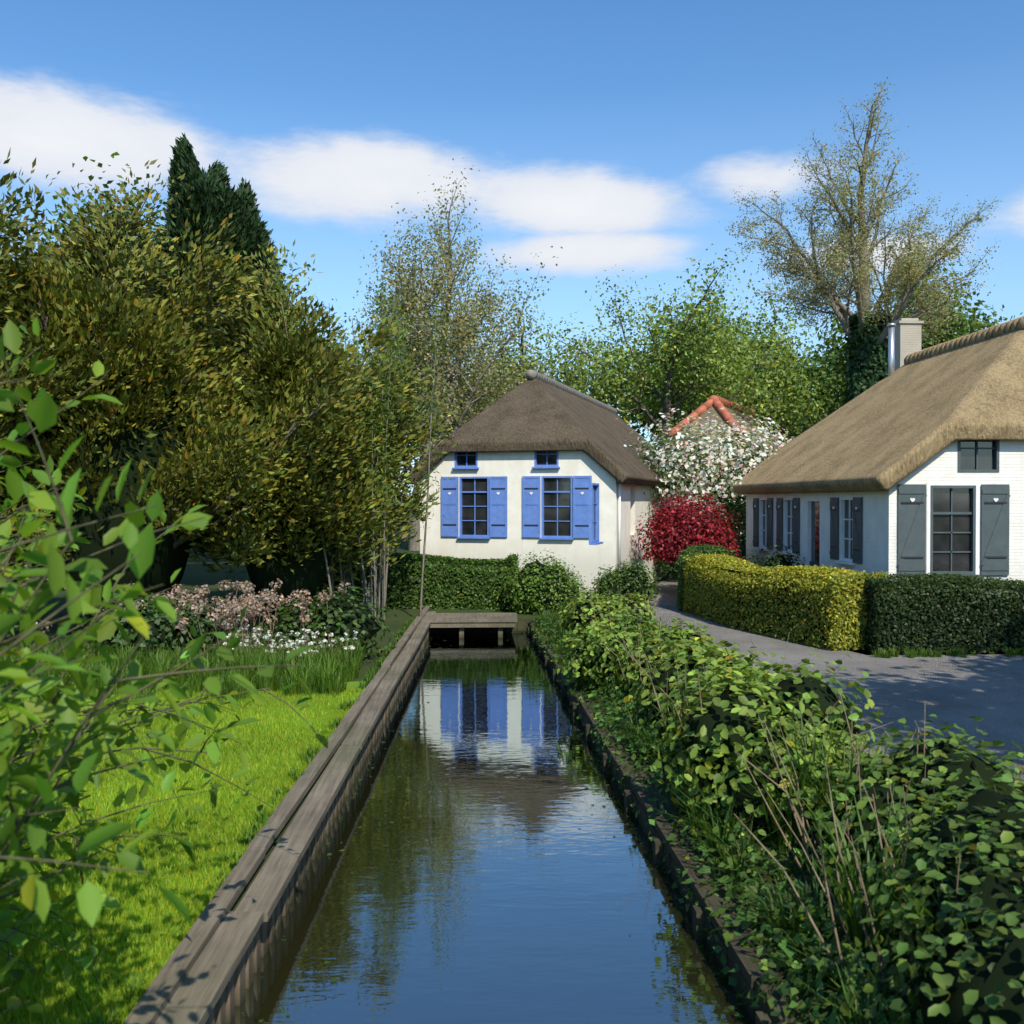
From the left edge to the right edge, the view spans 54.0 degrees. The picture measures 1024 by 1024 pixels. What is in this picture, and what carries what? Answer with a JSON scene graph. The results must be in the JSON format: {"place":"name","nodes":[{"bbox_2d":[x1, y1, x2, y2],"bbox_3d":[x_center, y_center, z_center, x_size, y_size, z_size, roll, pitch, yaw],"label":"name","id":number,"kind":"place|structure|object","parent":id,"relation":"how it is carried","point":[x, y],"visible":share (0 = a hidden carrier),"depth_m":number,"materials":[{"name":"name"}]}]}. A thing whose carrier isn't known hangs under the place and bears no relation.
{"place":"outdoors","nodes":[
{"label":"outdoors","id":0,"kind":"place"},
{"bbox_2d":[0,681,365,1023],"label":"lawn ground","id":1,"kind":"structure","parent":0,"point":[351,685],"depth_m":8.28,"materials":[{"name":"green plant"}]},
{"bbox_2d":[0,316,334,1022],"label":"bush","id":2,"kind":"object","parent":1,"relation":"on","point":[29,782],"depth_m":2.76,"materials":[{"name":"green plant"}]},
{"bbox_2d":[315,563,340,605],"bbox_3d":[-3.944,0.990,23.807,1.354,1.760,8.328,0,1,-9],"label":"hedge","id":3,"kind":"object","parent":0,"point":[320,586],"depth_m":19.78,"materials":[{"name":"green plant"}]},
{"bbox_2d":[3,503,935,1023],"bbox_3d":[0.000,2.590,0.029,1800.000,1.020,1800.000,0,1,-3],"label":"ground","id":4,"kind":"structure","parent":0,"point":[195,575],"depth_m":14.43,"materials":[{"name":"soil"}]},
{"bbox_2d":[0,147,128,596],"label":"yew tree","id":5,"kind":"object","parent":4,"relation":"on","point":[8,423],"depth_m":13.14,"materials":[{"name":"green plant"}]},
{"bbox_2d":[1,152,298,299],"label":"tree","id":6,"kind":"object","parent":4,"relation":"on","point":[90,177],"depth_m":33.91,"materials":[{"name":"green plant"}]},
{"bbox_2d":[0,159,401,612],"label":"yew tree","id":7,"kind":"object","parent":4,"relation":"on","point":[70,293],"depth_m":14.74,"materials":[{"name":"green plant"}]},
{"bbox_2d":[142,132,293,546],"bbox_3d":[-6.995,-3.944,23.786,3.956,9.633,3.400,0,1,-3],"label":"cypress tree","id":8,"kind":"object","parent":4,"relation":"on","point":[216,198],"depth_m":23.02,"materials":[{"name":"green plant"}]},
{"bbox_2d":[123,606,435,1023],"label":"revetment","id":9,"kind":"object","parent":4,"relation":"on","point":[211,966],"visible":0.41,"depth_m":5.46,"materials":[{"name":"brown wood"}]},
{"bbox_2d":[106,235,459,617],"bbox_3d":[-3.569,-1.416,17.009,5.399,6.956,5.447,0,1,-3],"label":"yew tree","id":10,"kind":"object","parent":4,"relation":"on","point":[354,513],"depth_m":16.23,"materials":[{"name":"green plant"}]},
{"bbox_2d":[279,258,413,400],"bbox_3d":[-9.021,-3.444,34.993,11.074,10.577,12.038,0,1,-3],"label":"tree","id":11,"kind":"object","parent":4,"relation":"on","point":[305,289],"visible":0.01,"depth_m":35.54,"materials":[{"name":"green plant"}]},
{"bbox_2d":[262,266,458,621],"bbox_3d":[-2.689,-1.100,17.914,3.508,5.987,4.282,0,1,-3],"label":"tree","id":12,"kind":"object","parent":4,"relation":"on","point":[383,421],"depth_m":17.34,"materials":[{"name":"green plant"}]},
{"bbox_2d":[347,350,484,459],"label":"tree","id":13,"kind":"object","parent":4,"relation":"on","point":[454,424],"depth_m":81.20,"materials":[{"name":"green plant"}]},
{"bbox_2d":[0,538,836,658],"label":"shrub leaves","id":14,"kind":"object","parent":4,"relation":"on","point":[516,603],"visible":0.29,"depth_m":13.12,"materials":[{"name":"green plant"}]},
{"bbox_2d":[339,551,519,609],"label":"hedge","id":15,"kind":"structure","parent":4,"relation":"on","point":[430,562],"depth_m":19.27,"materials":[{"name":"green plant"}]},
{"bbox_2d":[334,158,562,550],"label":"poplar tree","id":16,"kind":"object","parent":4,"relation":"on","point":[459,325],"depth_m":41.01,"materials":[{"name":"green plant"}]},
{"bbox_2d":[421,613,516,637],"bbox_3d":[-0.776,2.240,17.544,1.762,0.843,1.070,0,1,-3],"label":"landing stage","id":17,"kind":"object","parent":4,"relation":"on","point":[462,621],"visible":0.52,"depth_m":17.09,"materials":[{"name":"brown wood"}]},
{"bbox_2d":[0,582,1023,1023],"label":"grass tufts","id":18,"kind":"object","parent":4,"relation":"on","point":[328,672],"visible":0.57,"depth_m":6.08,"materials":[{"name":"green plant"}]},
{"bbox_2d":[456,349,590,416],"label":"tree","id":19,"kind":"object","parent":4,"relation":"on","point":[504,381],"visible":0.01,"depth_m":76.70,"materials":[{"name":"green plant"}]},
{"bbox_2d":[448,291,619,427],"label":"tree","id":20,"kind":"object","parent":4,"relation":"on","point":[548,367],"depth_m":46.35,"materials":[{"name":"green plant"}]},
{"bbox_2d":[420,451,679,597],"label":"house walls","id":21,"kind":"structure","parent":4,"relation":"on","point":[584,558],"depth_m":21.43,"materials":[{"name":"white paint"}]},
{"bbox_2d":[441,451,620,566],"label":"house windows","id":22,"kind":"structure","parent":21,"relation":"attached to","point":[546,507],"depth_m":21.29,"materials":[{"name":"blue wood"}]},
{"bbox_2d":[405,378,689,487],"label":"house roof","id":23,"kind":"structure","parent":21,"relation":"on","point":[535,414],"depth_m":21.75,"materials":[{"name":"brown wicker"}]},
{"bbox_2d":[526,370,616,413],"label":"house ridge tiles","id":24,"kind":"object","parent":23,"relation":"on","point":[531,374],"visible":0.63,"depth_m":25.48,"materials":[{"name":"grey ceramic"}]},
{"bbox_2d":[93,553,1023,1023],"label":"shrubs","id":25,"kind":"object","parent":4,"relation":"on","point":[985,981],"visible":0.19,"depth_m":5.40,"materials":[{"name":"green plant"}]},
{"bbox_2d":[32,578,357,669],"bbox_3d":[-3.952,1.402,12.996,4.097,1.072,2.803,0,1,-6],"label":"flower border","id":26,"kind":"object","parent":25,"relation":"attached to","point":[236,604],"depth_m":12.72,"materials":[{"name":"pink plant"}]},
{"bbox_2d":[431,619,812,1023],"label":"revetment","id":27,"kind":"object","parent":4,"relation":"on","point":[749,974],"visible":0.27,"depth_m":6.11,"materials":[{"name":"brown wood"}]},
{"bbox_2d":[527,608,922,1023],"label":"ground cover plants","id":28,"kind":"object","parent":27,"relation":"on","point":[764,964],"visible":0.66,"depth_m":5.15,"materials":[{"name":"green plant"}]},
{"bbox_2d":[514,243,818,441],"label":"tree","id":29,"kind":"object","parent":4,"relation":"on","point":[679,375],"depth_m":44.07,"materials":[{"name":"green plant"}]},
{"bbox_2d":[632,485,742,562],"bbox_3d":[3.883,0.631,22.112,2.410,2.454,2.741,0,1,-3],"label":"shrub","id":30,"kind":"object","parent":4,"relation":"on","point":[679,529],"depth_m":21.92,"materials":[{"name":"red plant"}]},
{"bbox_2d":[591,282,802,444],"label":"tree","id":31,"kind":"object","parent":4,"relation":"on","point":[652,393],"depth_m":70.36,"materials":[{"name":"green plant"}]},
{"bbox_2d":[668,443,752,540],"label":"house walls","id":32,"kind":"structure","parent":4,"relation":"on","point":[709,469],"depth_m":39.36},
{"bbox_2d":[624,404,800,579],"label":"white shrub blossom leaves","id":33,"kind":"object","parent":4,"relation":"on","point":[720,464],"visible":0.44,"depth_m":25.39,"materials":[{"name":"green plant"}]},
{"bbox_2d":[639,314,814,436],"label":"tree","id":34,"kind":"object","parent":4,"relation":"on","point":[799,354],"depth_m":82.64,"materials":[{"name":"green plant"}]},
{"bbox_2d":[641,270,843,443],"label":"tree","id":35,"kind":"object","parent":4,"relation":"on","point":[795,388],"depth_m":51.21,"materials":[{"name":"green plant"}]},
{"bbox_2d":[682,553,887,650],"bbox_3d":[4.146,1.360,16.313,1.220,1.210,5.066,0,1,-14],"label":"yellow hedge","id":36,"kind":"object","parent":4,"relation":"on","point":[827,579],"depth_m":15.06,"materials":[{"name":"yellow plant"}]},
{"bbox_2d":[758,322,849,439],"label":"tree","id":37,"kind":"object","parent":4,"relation":"on","point":[816,360],"depth_m":84.39,"materials":[{"name":"green plant"}]},
{"bbox_2d":[719,77,1006,392],"bbox_3d":[10.079,-5.239,29.217,7.576,14.404,6.768,-1,1,-41],"label":"bare tree","id":38,"kind":"object","parent":4,"relation":"on","point":[905,266],"depth_m":28.83,"materials":[{"name":"plant"}]},
{"bbox_2d":[842,311,891,404],"bbox_3d":[10.430,-2.105,29.443,1.494,7.438,1.529,0,1,-3],"label":"ivy","id":39,"kind":"object","parent":38,"relation":"attached to","point":[876,358],"visible":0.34,"depth_m":29.04,"materials":[{"name":"green plant"}]},
{"bbox_2d":[746,440,1023,582],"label":"house walls","id":40,"kind":"structure","parent":4,"relation":"on","point":[879,529],"depth_m":15.97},
{"bbox_2d":[733,329,1023,493],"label":"house roof","id":41,"kind":"structure","parent":40,"relation":"on","point":[897,426],"depth_m":17.70,"materials":[{"name":"beige wicker"}]},
{"bbox_2d":[887,318,923,376],"bbox_3d":[9.009,-3.497,23.004,0.766,1.960,1.679,0,1,23],"label":"house chimney","id":42,"kind":"object","parent":41,"relation":"on","point":[904,337],"visible":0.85,"depth_m":23.17,"materials":[{"name":"white brick"}]},
{"bbox_2d":[904,316,1023,364],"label":"roof ridge","id":43,"kind":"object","parent":41,"relation":"on","point":[995,330],"visible":0.62,"depth_m":19.49,"materials":[{"name":"brown plant"}]},
{"bbox_2d":[753,440,1009,577],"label":"house windows","id":44,"kind":"structure","parent":40,"relation":"attached to","point":[950,545],"depth_m":15.98,"materials":[{"name":"grey wood"}]},
{"bbox_2d":[793,253,1014,431],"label":"tree","id":45,"kind":"object","parent":4,"relation":"on","point":[970,326],"depth_m":45.53,"materials":[{"name":"green plant"}]},
{"bbox_2d":[857,571,1023,653],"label":"hedge","id":46,"kind":"object","parent":4,"relation":"on","point":[878,588],"depth_m":13.76,"materials":[{"name":"green plant"}]},
{"bbox_2d":[228,633,754,1023],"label":"canal water","id":47,"kind":"structure","parent":0,"point":[491,883],"depth_m":6.05,"materials":[{"name":"blue liquid"}]},
{"bbox_2d":[242,633,743,1022],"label":"floating leaves","id":48,"kind":"object","parent":47,"relation":"on","point":[739,1015],"visible":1,"depth_m":6.71,"materials":[{"name":"green plant"}]},
{"bbox_2d":[0,0,1023,497],"label":"sky","id":49,"kind":"structure","parent":0,"point":[608,133],"materials":[{"name":"blue"}]},
{"bbox_2d":[676,539,736,611],"bbox_3d":[4.096,1.253,21.222,1.240,1.311,5.338,0,1,11],"label":"hedge","id":50,"kind":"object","parent":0,"point":[689,550],"depth_m":18.81,"materials":[{"name":"green plant"}]},
{"bbox_2d":[666,395,753,533],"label":"house","id":51,"kind":"structure","parent":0,"point":[717,402],"depth_m":39.97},
{"bbox_2d":[662,406,782,460],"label":"house roof","id":52,"kind":"structure","parent":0,"point":[712,410],"depth_m":39.88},
{"bbox_2d":[552,587,1023,1023],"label":"shrubs","id":53,"kind":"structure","parent":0,"point":[760,684],"depth_m":5.51,"materials":[{"name":"green plant"}]},
{"bbox_2d":[648,577,1023,782],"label":"road","id":54,"kind":"structure","parent":0,"point":[988,688],"depth_m":11.41,"materials":[{"name":"grey asphalt"}]},
{"bbox_2d":[653,627,1023,764],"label":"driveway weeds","id":55,"kind":"object","parent":54,"relation":"on","point":[883,653],"visible":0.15,"depth_m":13.37,"materials":[{"name":"green plant"}]}
]}

